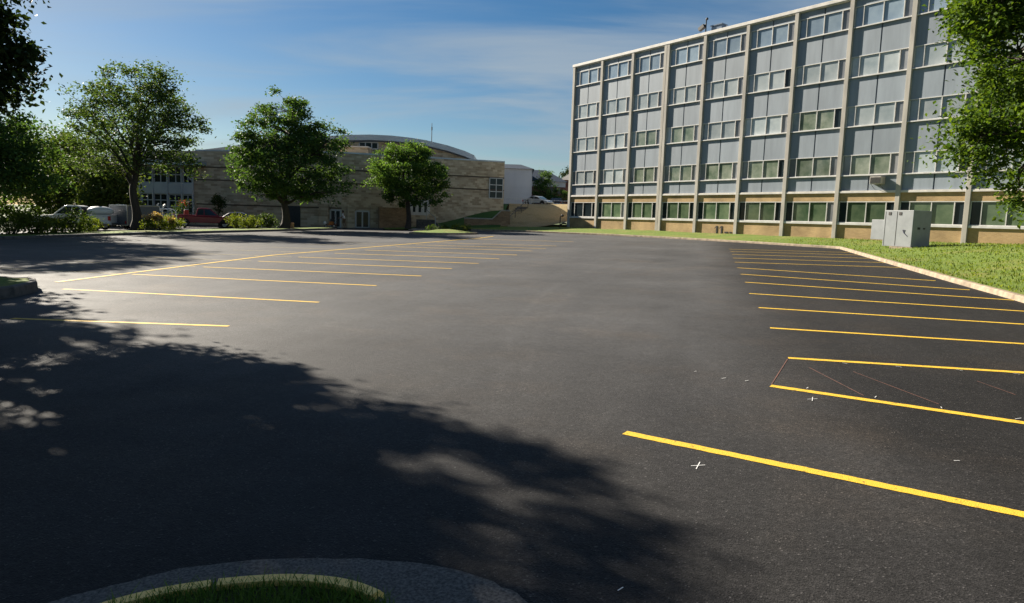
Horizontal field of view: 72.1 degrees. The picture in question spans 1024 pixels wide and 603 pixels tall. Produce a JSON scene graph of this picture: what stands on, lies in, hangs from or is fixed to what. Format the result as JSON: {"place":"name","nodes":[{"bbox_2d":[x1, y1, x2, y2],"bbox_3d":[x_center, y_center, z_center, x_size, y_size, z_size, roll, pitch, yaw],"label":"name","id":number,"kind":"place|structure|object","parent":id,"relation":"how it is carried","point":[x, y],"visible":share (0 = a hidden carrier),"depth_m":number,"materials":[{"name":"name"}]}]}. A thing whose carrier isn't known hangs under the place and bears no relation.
{"place":"outdoors","nodes":[
{"label":"outdoors","id":0,"kind":"place"},
{"bbox_2d":[0,227,336,239],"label":"verge","id":1,"kind":"structure","parent":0,"point":[77,234],"depth_m":48.94,"materials":[{"name":"green plant"}]},
{"bbox_2d":[0,204,44,233],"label":"shrub","id":2,"kind":"object","parent":1,"relation":"on","point":[19,224],"visible":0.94,"depth_m":41.21,"materials":[{"name":"green plant"}]},
{"bbox_2d":[9,209,58,233],"bbox_3d":[-29.024,-4.795,42.333,3.150,1.645,2.482,2,7,0],"label":"shrub","id":3,"kind":"object","parent":1,"relation":"on","point":[41,226],"visible":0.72,"depth_m":42.30,"materials":[{"name":"green plant"}]},
{"bbox_2d":[39,215,76,232],"bbox_3d":[-29.139,-4.973,44.904,2.153,1.352,2.680,-3,8,-36],"label":"shrub","id":4,"kind":"object","parent":1,"relation":"on","point":[60,222],"visible":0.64,"depth_m":44.57,"materials":[{"name":"green plant"}]},
{"bbox_2d":[57,207,100,231],"bbox_3d":[-28.451,-5.340,45.794,2.668,1.865,2.412,2,7,0],"label":"shrub","id":5,"kind":"object","parent":1,"relation":"on","point":[76,224],"visible":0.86,"depth_m":45.81,"materials":[{"name":"green plant"}]},
{"bbox_2d":[78,215,108,230],"bbox_3d":[-28.551,-5.247,47.685,1.905,1.195,2.066,2,7,0],"label":"shrub","id":6,"kind":"object","parent":1,"relation":"on","point":[96,222],"visible":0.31,"depth_m":47.76,"materials":[{"name":"green plant"}]},
{"bbox_2d":[139,211,176,229],"bbox_3d":[-26.718,-6.065,53.286,3.053,1.573,2.045,2,7,0],"label":"flowering shrub","id":7,"kind":"object","parent":1,"relation":"on","point":[153,219],"visible":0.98,"depth_m":53.09,"materials":[{"name":"green plant"}]},
{"bbox_2d":[160,213,185,229],"bbox_3d":[-26.380,-6.140,54.166,2.314,1.382,2.145,2,7,0],"label":"shrub","id":8,"kind":"object","parent":1,"relation":"on","point":[170,227],"visible":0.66,"depth_m":54.10,"materials":[{"name":"green plant"}]},
{"bbox_2d":[220,84,361,227],"bbox_3d":[-19.492,-12.515,62.294,11.645,12.524,10.098,-1,7,-26],"label":"shade tree","id":9,"kind":"object","parent":1,"relation":"on","point":[289,146],"visible":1,"depth_m":60.75,"materials":[{"name":"green plant"}]},
{"bbox_2d":[105,563,400,602],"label":"grass","id":10,"kind":"structure","parent":0,"point":[296,598],"depth_m":3.34,"materials":[{"name":"green plant"}]},
{"bbox_2d":[1,204,566,229],"bbox_3d":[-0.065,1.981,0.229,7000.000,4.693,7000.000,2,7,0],"label":"ground","id":11,"kind":"structure","parent":0,"point":[558,224],"depth_m":236.41,"materials":[{"name":"green plant"}]},
{"bbox_2d":[0,192,53,221],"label":"hedge","id":12,"kind":"object","parent":11,"relation":"on","point":[5,205],"visible":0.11,"depth_m":81.25,"materials":[{"name":"green plant"}]},
{"bbox_2d":[0,107,76,208],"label":"shade tree","id":13,"kind":"object","parent":11,"relation":"on","point":[20,156],"visible":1,"depth_m":45.24,"materials":[{"name":"green plant"}]},
{"bbox_2d":[2,118,74,214],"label":"background tree","id":14,"kind":"object","parent":11,"relation":"on","point":[43,139],"visible":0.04,"depth_m":96.77,"materials":[{"name":"green plant"}]},
{"bbox_2d":[0,128,97,214],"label":"background tree","id":15,"kind":"object","parent":11,"relation":"on","point":[55,202],"visible":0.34,"depth_m":68.12,"materials":[{"name":"green plant"}]},
{"bbox_2d":[33,115,126,203],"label":"background tree","id":16,"kind":"object","parent":11,"relation":"on","point":[84,142],"visible":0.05,"depth_m":84.45,"materials":[{"name":"green plant"}]},
{"bbox_2d":[66,157,151,226],"bbox_3d":[-37.330,-10.202,65.144,7.158,7.377,7.162,2,7,0],"label":"background tree","id":17,"kind":"object","parent":11,"relation":"on","point":[106,191],"visible":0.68,"depth_m":64.12,"materials":[{"name":"green plant"}]},
{"bbox_2d":[54,56,216,230],"bbox_3d":[-28.963,-11.926,53.804,12.243,13.205,10.335,2,7,0],"label":"shade tree","id":18,"kind":"object","parent":11,"relation":"on","point":[137,146],"visible":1,"depth_m":53.12,"materials":[{"name":"green plant"}]},
{"bbox_2d":[170,197,197,224],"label":"crepe myrtle","id":19,"kind":"object","parent":11,"relation":"on","point":[182,207],"visible":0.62,"depth_m":69.92,"materials":[{"name":"green plant"}]},
{"bbox_2d":[210,193,228,225],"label":"tree","id":20,"kind":"object","parent":11,"relation":"on","point":[215,199],"visible":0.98,"depth_m":72.20,"materials":[{"name":"green plant"}]},
{"bbox_2d":[111,134,504,227],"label":"brick hall","id":21,"kind":"structure","parent":11,"relation":"on","point":[476,186],"depth_m":75.95,"materials":[{"name":"brick"}]},
{"bbox_2d":[130,166,151,181],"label":"window","id":22,"kind":"structure","parent":21,"relation":"in","point":[147,175],"depth_m":77.12,"materials":[{"name":"black glass"}]},
{"bbox_2d":[142,193,151,205],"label":"window","id":23,"kind":"structure","parent":21,"relation":"in","point":[148,202],"depth_m":77.41,"materials":[{"name":"black glass"}]},
{"bbox_2d":[154,166,165,182],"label":"window","id":24,"kind":"structure","parent":21,"relation":"in","point":[161,178],"depth_m":76.82,"materials":[{"name":"black glass"}]},
{"bbox_2d":[154,193,166,212],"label":"window","id":25,"kind":"structure","parent":21,"relation":"in","point":[159,198],"depth_m":77.12,"materials":[{"name":"black glass"}]},
{"bbox_2d":[169,194,180,212],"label":"window","id":26,"kind":"structure","parent":21,"relation":"in","point":[174,197],"depth_m":76.84,"materials":[{"name":"black glass"}]},
{"bbox_2d":[168,166,182,182],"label":"window","id":27,"kind":"structure","parent":21,"relation":"in","point":[175,178],"depth_m":76.49,"materials":[{"name":"black glass"}]},
{"bbox_2d":[183,195,191,212],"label":"window","id":28,"kind":"structure","parent":21,"relation":"in","point":[188,197],"depth_m":76.52,"materials":[{"name":"white glass"}]},
{"bbox_2d":[288,206,299,226],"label":"doorway","id":29,"kind":"structure","parent":21,"relation":"in","point":[294,211],"depth_m":74.44,"materials":[{"name":"black glass"}]},
{"bbox_2d":[330,209,341,227],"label":"glass door","id":30,"kind":"structure","parent":21,"relation":"in","point":[338,212],"depth_m":73.61,"materials":[{"name":"black glass"}]},
{"bbox_2d":[355,210,369,227],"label":"glass door","id":31,"kind":"structure","parent":21,"relation":"in","point":[362,218],"depth_m":74.13,"materials":[{"name":"glass"}]},
{"bbox_2d":[359,142,378,149],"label":"clerestory window","id":32,"kind":"structure","parent":21,"relation":"in","point":[375,145],"depth_m":81.22,"materials":[{"name":"black glass"}]},
{"bbox_2d":[410,200,429,214],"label":"entrance window","id":33,"kind":"structure","parent":21,"relation":"in","point":[415,210],"depth_m":75.72,"materials":[{"name":"black glass"}]},
{"bbox_2d":[489,178,502,198],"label":"window","id":34,"kind":"structure","parent":21,"relation":"in","point":[494,183],"depth_m":77.79,"materials":[{"name":"grey glass"}]},
{"bbox_2d":[567,0,1023,243],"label":"office building","id":35,"kind":"structure","parent":11,"relation":"on","point":[809,121],"depth_m":53.49,"materials":[{"name":"concrete"}]},
{"bbox_2d":[570,202,594,217],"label":"window","id":36,"kind":"structure","parent":35,"relation":"in","point":[578,209],"depth_m":73.09,"materials":[{"name":"black glass"}]},
{"bbox_2d":[572,170,595,184],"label":"window","id":37,"kind":"structure","parent":35,"relation":"in","point":[588,177],"depth_m":72.59,"materials":[{"name":"grey glass"}]},
{"bbox_2d":[572,136,597,152],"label":"window","id":38,"kind":"structure","parent":35,"relation":"in","point":[586,144],"depth_m":72.27,"materials":[{"name":"grey glass"}]},
{"bbox_2d":[574,102,598,119],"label":"window","id":39,"kind":"structure","parent":35,"relation":"in","point":[590,110],"depth_m":71.89,"materials":[{"name":"grey glass"}]},
{"bbox_2d":[575,67,600,86],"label":"window","id":40,"kind":"structure","parent":35,"relation":"in","point":[590,76],"depth_m":71.54,"materials":[{"name":"blue glass"}]},
{"bbox_2d":[597,202,624,218],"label":"window","id":41,"kind":"structure","parent":35,"relation":"in","point":[606,210],"depth_m":69.58,"materials":[{"name":"green glass"}]},
{"bbox_2d":[598,168,625,184],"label":"window","id":42,"kind":"structure","parent":35,"relation":"in","point":[606,176],"depth_m":69.18,"materials":[{"name":"grey glass"}]},
{"bbox_2d":[600,132,627,150],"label":"window","id":43,"kind":"structure","parent":35,"relation":"in","point":[612,141],"depth_m":68.76,"materials":[{"name":"grey glass"}]},
{"bbox_2d":[601,96,629,115],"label":"window","id":44,"kind":"structure","parent":35,"relation":"in","point":[619,105],"depth_m":68.43,"materials":[{"name":"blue glass"}]},
{"bbox_2d":[603,60,631,80],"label":"window","id":45,"kind":"structure","parent":35,"relation":"in","point":[621,69],"depth_m":68.06,"materials":[{"name":"blue glass"}]},
{"bbox_2d":[626,202,655,219],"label":"window","id":46,"kind":"structure","parent":35,"relation":"in","point":[636,210],"depth_m":66.16,"materials":[{"name":"green glass"}]},
{"bbox_2d":[628,166,657,183],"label":"window","id":47,"kind":"structure","parent":35,"relation":"in","point":[640,174],"depth_m":65.77,"materials":[{"name":"green glass"}]},
{"bbox_2d":[630,129,659,147],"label":"window","id":48,"kind":"structure","parent":35,"relation":"in","point":[646,137],"depth_m":65.39,"materials":[{"name":"green glass"}]},
{"bbox_2d":[632,91,661,111],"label":"window","id":49,"kind":"structure","parent":35,"relation":"in","point":[651,100],"depth_m":64.99,"materials":[{"name":"blue glass"}]},
{"bbox_2d":[634,52,663,74],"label":"window","id":50,"kind":"structure","parent":35,"relation":"in","point":[653,62],"depth_m":64.60,"materials":[{"name":"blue glass"}]},
{"bbox_2d":[661,202,693,220],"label":"window","id":51,"kind":"structure","parent":35,"relation":"in","point":[676,211],"depth_m":62.55,"materials":[{"name":"green glass"}]},
{"bbox_2d":[663,164,695,181],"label":"window","id":52,"kind":"structure","parent":35,"relation":"in","point":[674,173],"depth_m":62.16,"materials":[{"name":"green glass"}]},
{"bbox_2d":[665,124,698,144],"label":"window","id":53,"kind":"structure","parent":35,"relation":"in","point":[689,133],"depth_m":61.76,"materials":[{"name":"green glass"}]},
{"bbox_2d":[667,84,700,105],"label":"window","id":54,"kind":"structure","parent":35,"relation":"in","point":[687,94],"depth_m":61.40,"materials":[{"name":"grey glass"}]},
{"bbox_2d":[669,43,703,66],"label":"window","id":55,"kind":"structure","parent":35,"relation":"in","point":[693,53],"depth_m":61.03,"materials":[{"name":"blue glass"}]},
{"bbox_2d":[696,202,734,221],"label":"window","id":56,"kind":"structure","parent":35,"relation":"in","point":[706,211],"depth_m":59.10,"materials":[{"name":"green glass"}]},
{"bbox_2d":[698,162,737,180],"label":"window","id":57,"kind":"structure","parent":35,"relation":"in","point":[725,170],"depth_m":58.74,"materials":[{"name":"green glass"}]},
{"bbox_2d":[701,119,740,140],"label":"window","id":58,"kind":"structure","parent":35,"relation":"in","point":[730,129],"depth_m":58.36,"materials":[{"name":"grey glass"}]},
{"bbox_2d":[703,76,743,100],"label":"window","id":59,"kind":"structure","parent":35,"relation":"in","point":[731,87],"depth_m":57.99,"materials":[{"name":"white glass"}]},
{"bbox_2d":[706,33,746,59],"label":"window","id":60,"kind":"structure","parent":35,"relation":"in","point":[735,44],"depth_m":57.59,"materials":[{"name":"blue glass"}]},
{"bbox_2d":[737,202,780,222],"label":"window","id":61,"kind":"structure","parent":35,"relation":"in","point":[756,212],"depth_m":55.65,"materials":[{"name":"green glass"}]},
{"bbox_2d":[740,159,784,179],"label":"window","id":62,"kind":"structure","parent":35,"relation":"in","point":[760,169],"depth_m":55.28,"materials":[{"name":"green glass"}]},
{"bbox_2d":[743,114,787,136],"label":"window","id":63,"kind":"structure","parent":35,"relation":"in","point":[774,124],"depth_m":54.90,"materials":[{"name":"white glass"}]},
{"bbox_2d":[746,68,790,93],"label":"window","id":64,"kind":"structure","parent":35,"relation":"in","point":[778,79],"depth_m":54.49,"materials":[{"name":"white glass"}]},
{"bbox_2d":[749,21,794,50],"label":"window","id":65,"kind":"structure","parent":35,"relation":"in","point":[783,33],"depth_m":54.10,"materials":[{"name":"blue glass"}]},
{"bbox_2d":[784,202,833,223],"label":"window","id":66,"kind":"structure","parent":35,"relation":"in","point":[795,212],"depth_m":52.17,"materials":[{"name":"green glass"}]},
{"bbox_2d":[787,156,837,177],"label":"window","id":67,"kind":"structure","parent":35,"relation":"in","point":[826,166],"depth_m":51.80,"materials":[{"name":"green glass"}]},
{"bbox_2d":[791,107,841,132],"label":"window","id":68,"kind":"structure","parent":35,"relation":"in","point":[826,119],"depth_m":51.41,"materials":[{"name":"green glass"}]},
{"bbox_2d":[794,58,845,86],"bbox_3d":[22.352,-16.566,51.023,0.200,1.470,3.970,-3,8,-35],"label":"window","id":69,"kind":"structure","parent":35,"relation":"in","point":[829,71],"depth_m":51.03,"materials":[{"name":"white glass"}]},
{"bbox_2d":[798,8,849,40],"bbox_3d":[22.461,-19.912,50.637,0.200,1.470,3.970,-3,8,-35],"label":"window","id":70,"kind":"structure","parent":35,"relation":"in","point":[838,21],"depth_m":50.63,"materials":[{"name":"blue glass"}]},
{"bbox_2d":[836,201,893,224],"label":"window","id":71,"kind":"structure","parent":35,"relation":"in","point":[849,212],"depth_m":48.96,"materials":[{"name":"green glass"}]},
{"bbox_2d":[841,152,898,176],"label":"window","id":72,"kind":"structure","parent":35,"relation":"in","point":[879,163],"depth_m":48.31,"materials":[{"name":"green glass"}]},
{"bbox_2d":[845,100,903,127],"bbox_3d":[24.687,-12.740,47.943,0.200,1.470,3.970,-3,8,-35],"label":"window","id":73,"kind":"structure","parent":35,"relation":"in","point":[884,113],"depth_m":47.93,"materials":[{"name":"grey glass"}]},
{"bbox_2d":[869,176,884,187],"bbox_3d":[24.784,-8.032,47.721,0.665,0.862,0.760,-3,8,-35],"label":"air conditioner","id":74,"kind":"object","parent":35,"relation":"attached to","point":[877,179],"visible":1,"depth_m":47.45,"materials":[{"name":"metal"}]},
{"bbox_2d":[849,47,908,78],"bbox_3d":[24.797,-16.086,47.556,0.200,1.470,3.970,-3,8,-35],"label":"window","id":75,"kind":"structure","parent":35,"relation":"in","point":[891,61],"depth_m":47.55,"materials":[{"name":"grey glass"}]},
{"bbox_2d":[853,0,912,28],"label":"window","id":76,"kind":"structure","parent":35,"relation":"in","point":[883,11],"depth_m":47.28,"materials":[{"name":"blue glass"}]},
{"bbox_2d":[899,201,964,227],"bbox_3d":[26.915,-5.622,45.242,0.200,1.640,3.970,-3,8,-35],"label":"window","id":77,"kind":"structure","parent":35,"relation":"in","point":[944,213],"depth_m":44.73,"materials":[{"name":"green glass"}]},
{"bbox_2d":[902,149,967,173],"bbox_3d":[27.023,-8.913,44.862,0.200,1.470,3.970,-3,8,-35],"label":"window","id":78,"kind":"structure","parent":35,"relation":"in","point":[917,167],"depth_m":45.42,"materials":[{"name":"grey glass"}]},
{"bbox_2d":[917,0,962,15],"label":"window","id":79,"kind":"structure","parent":35,"relation":"in","point":[930,8],"depth_m":44.78,"materials":[{"name":"blue glass"}]},
{"bbox_2d":[907,92,974,121],"bbox_3d":[27.133,-12.259,44.475,0.200,1.470,3.970,-3,8,-35],"label":"window","id":80,"kind":"structure","parent":35,"relation":"in","point":[918,107],"depth_m":44.92,"materials":[{"name":"white glass"}]},
{"bbox_2d":[912,39,978,68],"bbox_3d":[27.242,-15.605,44.089,0.200,1.470,3.970,-3,8,-35],"label":"window","id":81,"kind":"structure","parent":35,"relation":"in","point":[925,56],"depth_m":44.72,"materials":[{"name":"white glass"}]},
{"bbox_2d":[968,201,1023,228],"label":"window","id":82,"kind":"structure","parent":35,"relation":"in","point":[982,213],"depth_m":42.49,"materials":[{"name":"green glass"}]},
{"bbox_2d":[975,147,1023,171],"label":"window","id":83,"kind":"structure","parent":35,"relation":"in","point":[1018,159],"depth_m":41.68,"materials":[{"name":"grey glass"}]},
{"bbox_2d":[384,227,412,228],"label":"grass strip","id":84,"kind":"object","parent":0,"point":[397,228],"depth_m":69.61,"materials":[{"name":"green plant"}]},
{"bbox_2d":[362,138,452,229],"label":"shade tree","id":85,"kind":"object","parent":84,"relation":"on","point":[393,184],"visible":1,"depth_m":67.54,"materials":[{"name":"green plant"}]},
{"bbox_2d":[0,0,831,204],"label":"sky","id":86,"kind":"structure","parent":0,"point":[492,79],"materials":[{"name":"blue"}]},
{"bbox_2d":[413,204,507,228],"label":"grass slope","id":87,"kind":"structure","parent":0,"point":[489,214],"depth_m":76.20,"materials":[{"name":"green plant"}]},
{"bbox_2d":[0,224,1023,602],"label":"parking lot","id":88,"kind":"structure","parent":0,"point":[552,418],"depth_m":6.77,"materials":[{"name":"grey asphalt"}]},
{"bbox_2d":[0,275,37,298],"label":"traffic island","id":89,"kind":"structure","parent":88,"relation":"on","point":[11,287],"depth_m":15.31,"materials":[{"name":"concrete"}]},
{"bbox_2d":[0,0,64,120],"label":"magnolia tree","id":90,"kind":"object","parent":89,"relation":"on","point":[21,55],"visible":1,"depth_m":13.63,"materials":[{"name":"green plant"}]},
{"bbox_2d":[31,205,117,229],"bbox_3d":[-34.207,-6.617,55.235,5.730,1.880,2.000,1,7,-10],"label":"pickup truck","id":91,"kind":"object","parent":88,"relation":"on","point":[106,220],"visible":0.47,"depth_m":54.64,"materials":[{"name":"white paint"}]},
{"bbox_2d":[86,206,113,214],"bbox_3d":[-32.444,-7.115,55.422,2.000,0.880,1.240,1,7,-10],"label":"tank","id":92,"kind":"object","parent":91,"relation":"in","point":[99,210],"visible":0.72,"depth_m":54.99,"materials":[{"name":"white paint"}]},
{"bbox_2d":[109,204,159,229],"bbox_3d":[-30.634,-6.925,58.019,2.360,1.980,4.072,5,7,24],"label":"cargo trailer","id":93,"kind":"object","parent":88,"relation":"on","point":[123,213],"visible":0.63,"depth_m":56.19,"materials":[{"name":"metal"}]},
{"bbox_2d":[173,208,230,227],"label":"pickup truck","id":94,"kind":"object","parent":88,"relation":"on","point":[205,215],"visible":0.66,"depth_m":65.33,"materials":[{"name":"red paint"}]},
{"bbox_2d":[224,213,252,228],"bbox_3d":[-23.480,-6.980,60.004,2.260,1.644,2.065,2,7,0],"label":"shrub","id":95,"kind":"object","parent":88,"relation":"on","point":[233,220],"visible":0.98,"depth_m":59.88,"materials":[{"name":"green plant"}]},
{"bbox_2d":[219,212,258,227],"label":"sedan","id":96,"kind":"object","parent":88,"relation":"on","point":[236,213],"visible":0.14,"depth_m":67.77,"materials":[{"name":"grey paint"}]},
{"bbox_2d":[238,214,264,227],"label":"shrub","id":97,"kind":"object","parent":88,"relation":"on","point":[251,223],"visible":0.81,"depth_m":61.26,"materials":[{"name":"green plant"}]},
{"bbox_2d":[253,212,279,227],"bbox_3d":[-21.965,-7.388,63.333,2.683,1.659,2.355,2,7,0],"label":"shrub","id":98,"kind":"object","parent":88,"relation":"on","point":[268,217],"visible":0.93,"depth_m":63.10,"materials":[{"name":"green plant"}]},
{"bbox_2d":[48,558,526,602],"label":"traffic island","id":99,"kind":"structure","parent":88,"relation":"on","point":[409,582],"depth_m":3.66,"materials":[{"name":"grass"},{"name":"concrete"},{"name":"yellow paint"}]},
{"bbox_2d":[409,229,477,234],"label":"traffic island","id":100,"kind":"structure","parent":88,"relation":"on","point":[444,232],"depth_m":57.81,"materials":[{"name":"plant"}]},
{"bbox_2d":[464,210,509,225],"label":"retaining wall","id":101,"kind":"structure","parent":88,"relation":"on","point":[501,218],"depth_m":73.67,"materials":[{"name":"brick"}]},
{"bbox_2d":[508,203,567,226],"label":"retaining wall","id":102,"kind":"structure","parent":0,"point":[535,215],"depth_m":76.97,"materials":[{"name":"beige concrete"}]},
{"bbox_2d":[459,226,1023,302],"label":"lawn","id":103,"kind":"structure","parent":0,"point":[1002,291],"depth_m":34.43,"materials":[{"name":"green plant"}]},
{"bbox_2d":[870,210,931,248],"bbox_3d":[21.700,-3.958,39.163,1.870,2.170,2.770,-1,7,-24],"label":"electrical cabinet","id":104,"kind":"object","parent":103,"relation":"on","point":[894,229],"visible":0.93,"depth_m":38.24,"materials":[{"name":"metal"}]},
{"bbox_2d":[907,0,1023,228],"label":"sweetgum tree","id":105,"kind":"object","parent":103,"relation":"on","point":[995,25],"visible":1,"depth_m":18.31,"materials":[{"name":"green plant"}]},
{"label":"terrace","id":106,"kind":"structure","parent":0,"visible":0},
{"bbox_2d":[504,164,533,209],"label":"pale building","id":107,"kind":"structure","parent":106,"relation":"on","point":[517,181],"depth_m":98.79,"materials":[{"name":"white paint"}]},
{"bbox_2d":[522,196,553,203],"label":"sedan","id":108,"kind":"object","parent":106,"relation":"on","point":[538,199],"visible":0.68,"depth_m":88.46,"materials":[{"name":"silver metal"}]},
{"bbox_2d":[531,170,566,203],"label":"brick house","id":109,"kind":"structure","parent":106,"relation":"on","point":[560,182],"depth_m":110.72,"materials":[{"name":"brown"}]},
{"bbox_2d":[532,167,567,203],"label":"background tree","id":110,"kind":"object","parent":106,"relation":"on","point":[543,185],"visible":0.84,"depth_m":102.20,"materials":[{"name":"green plant"}]},
{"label":"footpath","id":111,"kind":"structure","parent":0,"visible":0},
{"bbox_2d":[416,210,440,228],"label":"stairs","id":112,"kind":"structure","parent":111,"relation":"on","point":[421,223],"depth_m":73.08,"materials":[{"name":"concrete"}]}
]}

